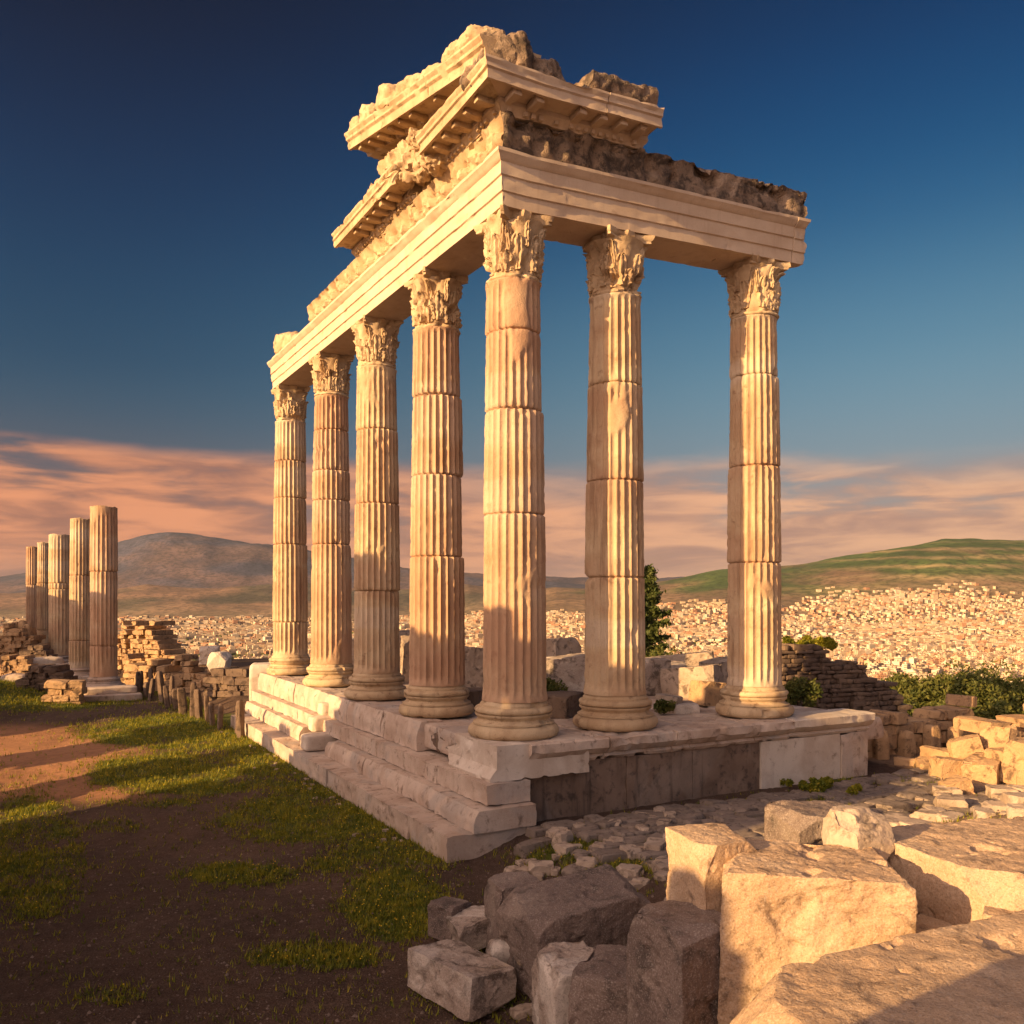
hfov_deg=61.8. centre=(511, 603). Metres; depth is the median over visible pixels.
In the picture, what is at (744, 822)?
stone paving
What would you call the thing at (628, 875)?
loose rock
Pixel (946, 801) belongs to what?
loose rock
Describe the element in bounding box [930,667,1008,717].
bushy tree
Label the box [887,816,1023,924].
stone slab
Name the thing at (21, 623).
column stump
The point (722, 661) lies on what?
broken block
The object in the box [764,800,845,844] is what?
stone block
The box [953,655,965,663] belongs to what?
house
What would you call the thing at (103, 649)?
broken column
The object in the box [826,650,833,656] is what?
house
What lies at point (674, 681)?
broken block
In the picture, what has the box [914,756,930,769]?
tumbled block
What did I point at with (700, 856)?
standing stone
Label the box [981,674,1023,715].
bushy tree
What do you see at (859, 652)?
house
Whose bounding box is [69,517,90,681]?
broken column
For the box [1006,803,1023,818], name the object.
loose rock
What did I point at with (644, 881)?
loose rock
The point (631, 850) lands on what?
loose rock
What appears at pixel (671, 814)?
loose rock
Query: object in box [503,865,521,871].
loose rock
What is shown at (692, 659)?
broken block
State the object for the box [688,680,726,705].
broken block
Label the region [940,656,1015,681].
bushy tree
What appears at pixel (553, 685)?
bush
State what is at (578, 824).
loose rock
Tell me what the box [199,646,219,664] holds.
stone block
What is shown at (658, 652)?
bush
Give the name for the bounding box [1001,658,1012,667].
house
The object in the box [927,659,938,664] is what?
house
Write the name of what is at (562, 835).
loose rock
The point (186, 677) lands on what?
ruined wall
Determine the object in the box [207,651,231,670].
boulder
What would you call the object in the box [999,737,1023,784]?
tumbled block
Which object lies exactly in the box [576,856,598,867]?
loose rock
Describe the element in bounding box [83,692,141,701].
stone step
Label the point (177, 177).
sky
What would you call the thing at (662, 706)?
bush
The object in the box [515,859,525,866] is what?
loose rock
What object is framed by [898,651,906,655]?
house
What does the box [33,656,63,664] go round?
marble block
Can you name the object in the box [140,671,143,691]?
stone post
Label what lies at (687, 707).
broken block
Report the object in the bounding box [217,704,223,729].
stone post
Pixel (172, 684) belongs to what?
stone post
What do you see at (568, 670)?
broken block
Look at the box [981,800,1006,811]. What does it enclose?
loose rock
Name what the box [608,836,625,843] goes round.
loose rock
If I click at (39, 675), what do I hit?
ruined wall
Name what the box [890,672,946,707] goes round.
bushy tree
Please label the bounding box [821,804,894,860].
round stone
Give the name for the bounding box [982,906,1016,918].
stone
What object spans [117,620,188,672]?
ruined wall
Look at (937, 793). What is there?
loose rock
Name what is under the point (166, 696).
stone post
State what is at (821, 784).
grass clump
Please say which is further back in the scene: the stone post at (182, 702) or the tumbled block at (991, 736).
the stone post at (182, 702)
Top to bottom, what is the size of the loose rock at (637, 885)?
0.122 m
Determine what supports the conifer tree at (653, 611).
on the ground at (24, 740)
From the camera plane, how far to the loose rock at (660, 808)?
15.48 m
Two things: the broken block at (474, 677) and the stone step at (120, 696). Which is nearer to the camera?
the broken block at (474, 677)
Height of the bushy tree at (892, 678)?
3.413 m
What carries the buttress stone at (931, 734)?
on the ground at (24, 740)
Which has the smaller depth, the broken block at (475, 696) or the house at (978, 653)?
the broken block at (475, 696)
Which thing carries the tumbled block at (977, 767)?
on the stone paving
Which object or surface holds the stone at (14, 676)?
on the ground at (24, 740)
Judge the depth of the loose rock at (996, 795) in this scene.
16.24 m
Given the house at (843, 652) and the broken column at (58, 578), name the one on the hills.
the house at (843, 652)
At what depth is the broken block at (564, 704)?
18.47 m
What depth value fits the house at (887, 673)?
1341.19 m
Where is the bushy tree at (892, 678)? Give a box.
[881,671,922,692]
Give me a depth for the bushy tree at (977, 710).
49.13 m
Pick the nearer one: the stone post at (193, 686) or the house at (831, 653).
the stone post at (193, 686)
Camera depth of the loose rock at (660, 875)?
11.25 m
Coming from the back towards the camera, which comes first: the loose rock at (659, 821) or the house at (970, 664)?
the house at (970, 664)
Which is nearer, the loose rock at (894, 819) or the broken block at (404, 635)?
the loose rock at (894, 819)
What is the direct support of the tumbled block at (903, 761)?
on the ground at (24, 740)
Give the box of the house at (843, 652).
[838,650,847,654]
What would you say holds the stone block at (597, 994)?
on the ground at (24, 740)
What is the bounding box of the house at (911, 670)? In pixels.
[907,668,916,673]
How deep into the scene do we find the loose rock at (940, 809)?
14.99 m
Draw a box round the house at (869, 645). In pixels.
[866,643,874,648]
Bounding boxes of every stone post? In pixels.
[135,671,140,691]
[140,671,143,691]
[143,682,149,697]
[148,668,152,682]
[148,678,154,700]
[157,671,163,702]
[163,685,169,708]
[169,676,174,704]
[172,688,177,709]
[177,687,187,713]
[190,682,196,716]
[194,689,202,719]
[204,695,208,721]
[208,702,214,725]
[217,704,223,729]
[235,700,244,737]
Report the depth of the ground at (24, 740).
12.28 m
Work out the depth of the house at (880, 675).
1329.87 m
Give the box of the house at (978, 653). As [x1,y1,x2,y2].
[971,651,982,656]
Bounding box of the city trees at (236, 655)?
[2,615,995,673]
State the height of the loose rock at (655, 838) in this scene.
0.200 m
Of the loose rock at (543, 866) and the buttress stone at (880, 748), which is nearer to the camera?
the loose rock at (543, 866)
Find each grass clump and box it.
[779,776,862,795]
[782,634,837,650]
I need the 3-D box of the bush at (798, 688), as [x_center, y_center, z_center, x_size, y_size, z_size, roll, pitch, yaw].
[8.636,2.748,25.878,1.445,1.096,1.046,0,0,0]
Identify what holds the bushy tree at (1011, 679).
on the ground at (24, 740)
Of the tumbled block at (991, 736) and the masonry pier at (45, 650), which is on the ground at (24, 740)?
the masonry pier at (45, 650)
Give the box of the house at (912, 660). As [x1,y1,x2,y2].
[909,657,916,663]
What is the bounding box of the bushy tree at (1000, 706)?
[982,698,1023,719]
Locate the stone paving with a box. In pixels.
[513,767,1007,880]
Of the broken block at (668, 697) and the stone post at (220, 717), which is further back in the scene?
the stone post at (220, 717)
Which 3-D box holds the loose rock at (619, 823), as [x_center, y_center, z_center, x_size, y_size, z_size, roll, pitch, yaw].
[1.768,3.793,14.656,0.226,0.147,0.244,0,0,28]
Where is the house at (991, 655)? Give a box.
[984,653,996,656]
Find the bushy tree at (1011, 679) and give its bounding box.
[1004,671,1023,709]
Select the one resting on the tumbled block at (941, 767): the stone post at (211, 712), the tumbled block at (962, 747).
the tumbled block at (962, 747)
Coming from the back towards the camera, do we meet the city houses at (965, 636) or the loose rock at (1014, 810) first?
the city houses at (965, 636)
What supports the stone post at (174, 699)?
on the ground at (24, 740)
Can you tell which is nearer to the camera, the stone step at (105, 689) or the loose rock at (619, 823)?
the loose rock at (619, 823)
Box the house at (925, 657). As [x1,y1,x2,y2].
[919,655,930,659]
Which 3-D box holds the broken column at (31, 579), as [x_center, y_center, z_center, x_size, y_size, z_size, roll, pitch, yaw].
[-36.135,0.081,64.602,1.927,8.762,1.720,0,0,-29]
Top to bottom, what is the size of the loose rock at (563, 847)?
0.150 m
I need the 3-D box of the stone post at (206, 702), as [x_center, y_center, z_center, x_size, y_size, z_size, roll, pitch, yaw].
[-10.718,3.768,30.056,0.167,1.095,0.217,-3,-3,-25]
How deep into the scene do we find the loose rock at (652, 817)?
14.95 m
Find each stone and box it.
[0,673,24,681]
[427,896,470,940]
[486,938,509,962]
[665,823,756,911]
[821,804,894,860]
[872,729,889,759]
[897,730,915,756]
[916,914,951,932]
[922,725,940,747]
[947,726,964,741]
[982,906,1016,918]
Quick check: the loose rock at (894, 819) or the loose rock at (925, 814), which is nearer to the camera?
the loose rock at (894, 819)
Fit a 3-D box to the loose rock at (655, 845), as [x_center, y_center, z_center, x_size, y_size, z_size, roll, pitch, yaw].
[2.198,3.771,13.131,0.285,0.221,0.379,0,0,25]
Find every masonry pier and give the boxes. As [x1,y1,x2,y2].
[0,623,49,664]
[0,654,37,676]
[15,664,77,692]
[19,644,57,656]
[41,679,87,703]
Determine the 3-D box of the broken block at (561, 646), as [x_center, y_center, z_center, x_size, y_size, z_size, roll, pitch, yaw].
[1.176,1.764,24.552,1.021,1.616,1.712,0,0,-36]
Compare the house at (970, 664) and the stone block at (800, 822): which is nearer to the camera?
the stone block at (800, 822)
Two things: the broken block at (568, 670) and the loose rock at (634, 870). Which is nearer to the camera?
the loose rock at (634, 870)
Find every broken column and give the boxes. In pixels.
[26,546,36,631]
[36,542,48,643]
[48,534,69,663]
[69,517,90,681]
[86,505,125,685]
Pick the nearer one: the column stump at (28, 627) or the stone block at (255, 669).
the stone block at (255, 669)
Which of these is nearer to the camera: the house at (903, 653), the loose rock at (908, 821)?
the loose rock at (908, 821)
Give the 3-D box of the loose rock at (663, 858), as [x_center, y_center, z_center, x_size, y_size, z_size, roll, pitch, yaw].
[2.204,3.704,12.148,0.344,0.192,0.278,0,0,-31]
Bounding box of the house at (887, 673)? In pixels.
[883,670,894,676]
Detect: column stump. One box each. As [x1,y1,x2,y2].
[18,620,26,627]
[23,624,32,635]
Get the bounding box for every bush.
[546,677,567,691]
[645,645,681,656]
[653,698,676,714]
[783,677,823,707]
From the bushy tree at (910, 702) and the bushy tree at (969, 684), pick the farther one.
the bushy tree at (969, 684)
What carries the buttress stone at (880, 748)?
on the ground at (24, 740)
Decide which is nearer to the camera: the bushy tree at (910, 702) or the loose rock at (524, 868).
the loose rock at (524, 868)
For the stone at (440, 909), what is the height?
0.453 m
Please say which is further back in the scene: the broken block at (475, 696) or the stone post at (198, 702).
the stone post at (198, 702)
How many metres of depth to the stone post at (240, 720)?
26.53 m
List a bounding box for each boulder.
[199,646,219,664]
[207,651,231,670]
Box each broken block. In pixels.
[352,638,353,665]
[399,630,409,683]
[465,646,483,686]
[466,687,482,711]
[546,637,581,656]
[546,652,584,691]
[547,691,583,718]
[645,657,670,695]
[654,651,713,666]
[654,693,682,712]
[659,664,724,697]
[671,661,686,667]
[674,700,699,713]
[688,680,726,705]
[698,657,727,682]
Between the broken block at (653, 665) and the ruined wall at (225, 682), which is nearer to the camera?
the broken block at (653, 665)
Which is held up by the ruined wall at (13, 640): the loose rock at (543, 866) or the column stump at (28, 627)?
the column stump at (28, 627)
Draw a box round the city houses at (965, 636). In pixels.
[0,580,1023,681]
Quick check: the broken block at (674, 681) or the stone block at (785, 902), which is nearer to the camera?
the stone block at (785, 902)
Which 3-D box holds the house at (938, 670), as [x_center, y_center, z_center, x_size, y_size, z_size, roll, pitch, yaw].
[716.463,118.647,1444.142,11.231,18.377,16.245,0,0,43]
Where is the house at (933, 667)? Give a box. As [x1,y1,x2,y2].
[929,665,941,671]
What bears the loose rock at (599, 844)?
on the ground at (24, 740)
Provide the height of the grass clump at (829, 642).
0.548 m
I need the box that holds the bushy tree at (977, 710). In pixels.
[923,698,991,718]
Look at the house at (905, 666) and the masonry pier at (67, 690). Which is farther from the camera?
the house at (905, 666)
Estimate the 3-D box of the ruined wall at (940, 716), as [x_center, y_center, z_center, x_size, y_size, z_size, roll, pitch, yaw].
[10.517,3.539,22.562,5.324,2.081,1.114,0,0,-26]
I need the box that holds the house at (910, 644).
[908,642,917,646]
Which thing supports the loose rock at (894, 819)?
on the ground at (24, 740)
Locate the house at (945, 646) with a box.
[941,643,951,649]
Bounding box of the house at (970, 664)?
[964,662,974,666]
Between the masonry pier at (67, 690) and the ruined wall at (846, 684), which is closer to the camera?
the ruined wall at (846, 684)
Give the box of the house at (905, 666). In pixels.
[902,662,910,671]
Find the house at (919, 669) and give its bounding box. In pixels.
[917,667,925,671]
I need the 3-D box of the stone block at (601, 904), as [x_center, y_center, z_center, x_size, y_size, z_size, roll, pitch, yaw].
[0.725,3.570,9.281,1.534,1.075,1.053,0,0,-24]
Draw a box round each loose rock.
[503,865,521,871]
[509,1003,531,1020]
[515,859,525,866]
[520,865,527,871]
[528,859,553,875]
[532,872,545,880]
[546,827,560,838]
[551,829,572,845]
[551,853,562,860]
[551,866,560,875]
[553,841,577,854]
[573,822,585,827]
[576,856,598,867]
[592,841,606,847]
[608,819,621,825]
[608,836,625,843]
[617,863,642,876]
[619,844,641,859]
[624,864,643,877]
[629,881,642,890]
[632,877,649,885]
[635,824,649,830]
[644,840,665,850]
[647,837,665,841]
[647,861,653,869]
[648,815,658,819]
[652,861,668,872]
[653,806,664,811]
[653,870,667,880]
[654,855,668,861]
[656,818,671,825]
[664,811,675,817]
[884,813,910,826]
[899,817,934,825]
[909,808,939,821]
[925,806,946,811]
[932,785,962,794]
[933,792,951,795]
[933,794,967,809]
[935,811,964,821]
[942,817,956,821]
[973,807,995,818]
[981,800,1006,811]
[985,784,1018,797]
[990,793,1001,799]
[1000,792,1023,803]
[1006,784,1023,791]
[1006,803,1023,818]
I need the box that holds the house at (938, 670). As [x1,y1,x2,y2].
[931,668,941,673]
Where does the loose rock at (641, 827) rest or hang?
on the ground at (24, 740)
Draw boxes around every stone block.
[249,662,270,700]
[407,939,516,1021]
[445,905,487,949]
[484,871,539,947]
[496,864,650,1000]
[531,941,592,1023]
[568,944,627,1023]
[626,900,720,1023]
[717,838,917,1023]
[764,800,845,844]
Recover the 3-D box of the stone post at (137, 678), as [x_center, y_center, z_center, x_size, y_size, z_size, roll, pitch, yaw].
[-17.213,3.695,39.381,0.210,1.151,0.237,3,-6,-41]
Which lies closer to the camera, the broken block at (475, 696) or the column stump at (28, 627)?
the broken block at (475, 696)
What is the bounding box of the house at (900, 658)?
[894,655,905,663]
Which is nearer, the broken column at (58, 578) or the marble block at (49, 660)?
the marble block at (49, 660)
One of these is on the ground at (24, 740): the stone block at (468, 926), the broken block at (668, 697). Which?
the stone block at (468, 926)
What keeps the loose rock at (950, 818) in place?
on the ground at (24, 740)
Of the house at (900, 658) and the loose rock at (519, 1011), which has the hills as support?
the house at (900, 658)
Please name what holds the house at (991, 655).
on the hills
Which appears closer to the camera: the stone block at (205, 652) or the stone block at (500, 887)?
the stone block at (500, 887)
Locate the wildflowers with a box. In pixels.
[0,682,651,990]
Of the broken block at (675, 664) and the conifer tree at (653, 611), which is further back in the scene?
the conifer tree at (653, 611)
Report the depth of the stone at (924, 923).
6.68 m
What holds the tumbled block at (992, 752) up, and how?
on the ground at (24, 740)
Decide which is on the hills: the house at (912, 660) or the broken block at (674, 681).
the house at (912, 660)
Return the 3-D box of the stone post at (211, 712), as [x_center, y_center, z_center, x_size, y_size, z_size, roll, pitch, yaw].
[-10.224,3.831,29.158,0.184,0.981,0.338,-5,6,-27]
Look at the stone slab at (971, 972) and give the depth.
4.90 m
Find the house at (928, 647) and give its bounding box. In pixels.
[922,645,932,650]
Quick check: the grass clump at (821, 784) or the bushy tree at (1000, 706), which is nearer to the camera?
the grass clump at (821, 784)
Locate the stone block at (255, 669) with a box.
[249,662,270,700]
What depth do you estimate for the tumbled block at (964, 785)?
17.00 m
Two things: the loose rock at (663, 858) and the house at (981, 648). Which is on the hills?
the house at (981, 648)
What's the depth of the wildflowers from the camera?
14.09 m
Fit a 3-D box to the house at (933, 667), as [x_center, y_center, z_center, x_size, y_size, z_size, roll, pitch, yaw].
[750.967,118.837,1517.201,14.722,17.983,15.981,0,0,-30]
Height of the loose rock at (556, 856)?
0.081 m
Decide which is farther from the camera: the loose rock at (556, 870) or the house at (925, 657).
the house at (925, 657)
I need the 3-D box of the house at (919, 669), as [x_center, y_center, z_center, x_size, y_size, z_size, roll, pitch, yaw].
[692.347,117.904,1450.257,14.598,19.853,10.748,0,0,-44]
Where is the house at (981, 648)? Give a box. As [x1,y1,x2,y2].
[978,646,987,650]
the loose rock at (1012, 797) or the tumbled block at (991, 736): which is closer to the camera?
the loose rock at (1012, 797)
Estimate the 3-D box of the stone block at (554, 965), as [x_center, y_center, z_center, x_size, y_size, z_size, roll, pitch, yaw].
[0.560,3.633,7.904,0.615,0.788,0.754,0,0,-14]
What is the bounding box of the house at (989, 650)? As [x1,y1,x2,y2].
[985,648,994,652]
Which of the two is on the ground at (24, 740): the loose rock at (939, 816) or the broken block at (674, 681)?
the loose rock at (939, 816)
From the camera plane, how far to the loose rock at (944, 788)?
16.88 m
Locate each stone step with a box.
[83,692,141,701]
[84,685,136,694]
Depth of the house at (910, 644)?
2251.33 m
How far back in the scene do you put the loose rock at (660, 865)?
11.59 m
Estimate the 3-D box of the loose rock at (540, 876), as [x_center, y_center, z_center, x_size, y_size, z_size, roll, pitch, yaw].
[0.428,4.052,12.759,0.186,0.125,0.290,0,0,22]
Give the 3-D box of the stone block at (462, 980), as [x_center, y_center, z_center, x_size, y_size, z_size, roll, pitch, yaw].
[-0.554,3.939,9.019,0.664,0.482,1.159,0,0,-41]
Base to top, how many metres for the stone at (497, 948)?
0.372 m
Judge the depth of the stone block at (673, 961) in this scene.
6.50 m
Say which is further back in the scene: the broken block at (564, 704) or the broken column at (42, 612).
the broken column at (42, 612)
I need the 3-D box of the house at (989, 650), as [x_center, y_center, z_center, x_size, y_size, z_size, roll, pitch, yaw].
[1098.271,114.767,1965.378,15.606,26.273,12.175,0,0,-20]
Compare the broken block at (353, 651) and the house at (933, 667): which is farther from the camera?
the house at (933, 667)
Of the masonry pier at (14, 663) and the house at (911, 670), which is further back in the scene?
the house at (911, 670)
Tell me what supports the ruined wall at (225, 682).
on the ground at (24, 740)
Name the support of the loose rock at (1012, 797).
on the ground at (24, 740)
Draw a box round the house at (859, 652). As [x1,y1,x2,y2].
[854,649,864,656]
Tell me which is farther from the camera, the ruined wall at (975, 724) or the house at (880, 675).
the house at (880, 675)
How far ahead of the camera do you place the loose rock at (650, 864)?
12.16 m
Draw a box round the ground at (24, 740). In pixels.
[0,658,1006,1023]
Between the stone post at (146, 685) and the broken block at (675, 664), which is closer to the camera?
the broken block at (675, 664)
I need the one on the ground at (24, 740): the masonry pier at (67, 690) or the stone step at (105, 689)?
the masonry pier at (67, 690)
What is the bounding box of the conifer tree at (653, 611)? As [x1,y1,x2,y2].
[642,564,672,656]
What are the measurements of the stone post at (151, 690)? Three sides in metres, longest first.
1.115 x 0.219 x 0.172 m
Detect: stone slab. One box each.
[730,909,1023,1023]
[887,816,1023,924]
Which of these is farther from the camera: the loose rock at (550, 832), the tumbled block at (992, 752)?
the tumbled block at (992, 752)
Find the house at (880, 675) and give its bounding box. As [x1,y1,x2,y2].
[873,673,886,679]
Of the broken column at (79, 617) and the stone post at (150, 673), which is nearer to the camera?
the stone post at (150, 673)
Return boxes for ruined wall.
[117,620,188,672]
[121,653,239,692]
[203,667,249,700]
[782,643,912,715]
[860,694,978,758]
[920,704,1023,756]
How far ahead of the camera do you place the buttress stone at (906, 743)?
21.46 m
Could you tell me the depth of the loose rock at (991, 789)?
16.61 m
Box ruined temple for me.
[231,24,883,862]
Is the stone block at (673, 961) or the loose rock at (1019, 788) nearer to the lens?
the stone block at (673, 961)
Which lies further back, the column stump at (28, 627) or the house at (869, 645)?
the house at (869, 645)
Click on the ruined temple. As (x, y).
(501, 154)
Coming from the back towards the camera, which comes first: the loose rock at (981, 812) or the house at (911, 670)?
the house at (911, 670)
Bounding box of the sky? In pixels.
[0,0,1023,578]
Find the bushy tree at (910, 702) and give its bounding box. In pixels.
[902,697,920,715]
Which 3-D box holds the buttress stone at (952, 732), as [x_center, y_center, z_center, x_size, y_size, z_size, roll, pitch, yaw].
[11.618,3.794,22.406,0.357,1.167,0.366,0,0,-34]
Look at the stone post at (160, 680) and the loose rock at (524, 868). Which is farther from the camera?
the stone post at (160, 680)
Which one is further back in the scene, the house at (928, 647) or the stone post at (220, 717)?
the house at (928, 647)
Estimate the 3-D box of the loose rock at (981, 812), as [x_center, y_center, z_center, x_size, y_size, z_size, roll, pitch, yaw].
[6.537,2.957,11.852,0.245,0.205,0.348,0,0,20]
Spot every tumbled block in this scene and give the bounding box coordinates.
[894,756,914,765]
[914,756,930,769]
[928,756,963,778]
[937,774,974,794]
[946,734,983,758]
[961,752,1000,784]
[979,725,1023,748]
[983,747,1017,784]
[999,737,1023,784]
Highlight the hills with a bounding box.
[0,532,1023,671]
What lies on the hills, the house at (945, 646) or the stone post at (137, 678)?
the house at (945, 646)
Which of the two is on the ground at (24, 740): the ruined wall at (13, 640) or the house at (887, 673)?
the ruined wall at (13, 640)
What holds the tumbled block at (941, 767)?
on the stone paving
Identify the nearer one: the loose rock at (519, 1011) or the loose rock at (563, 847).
the loose rock at (519, 1011)

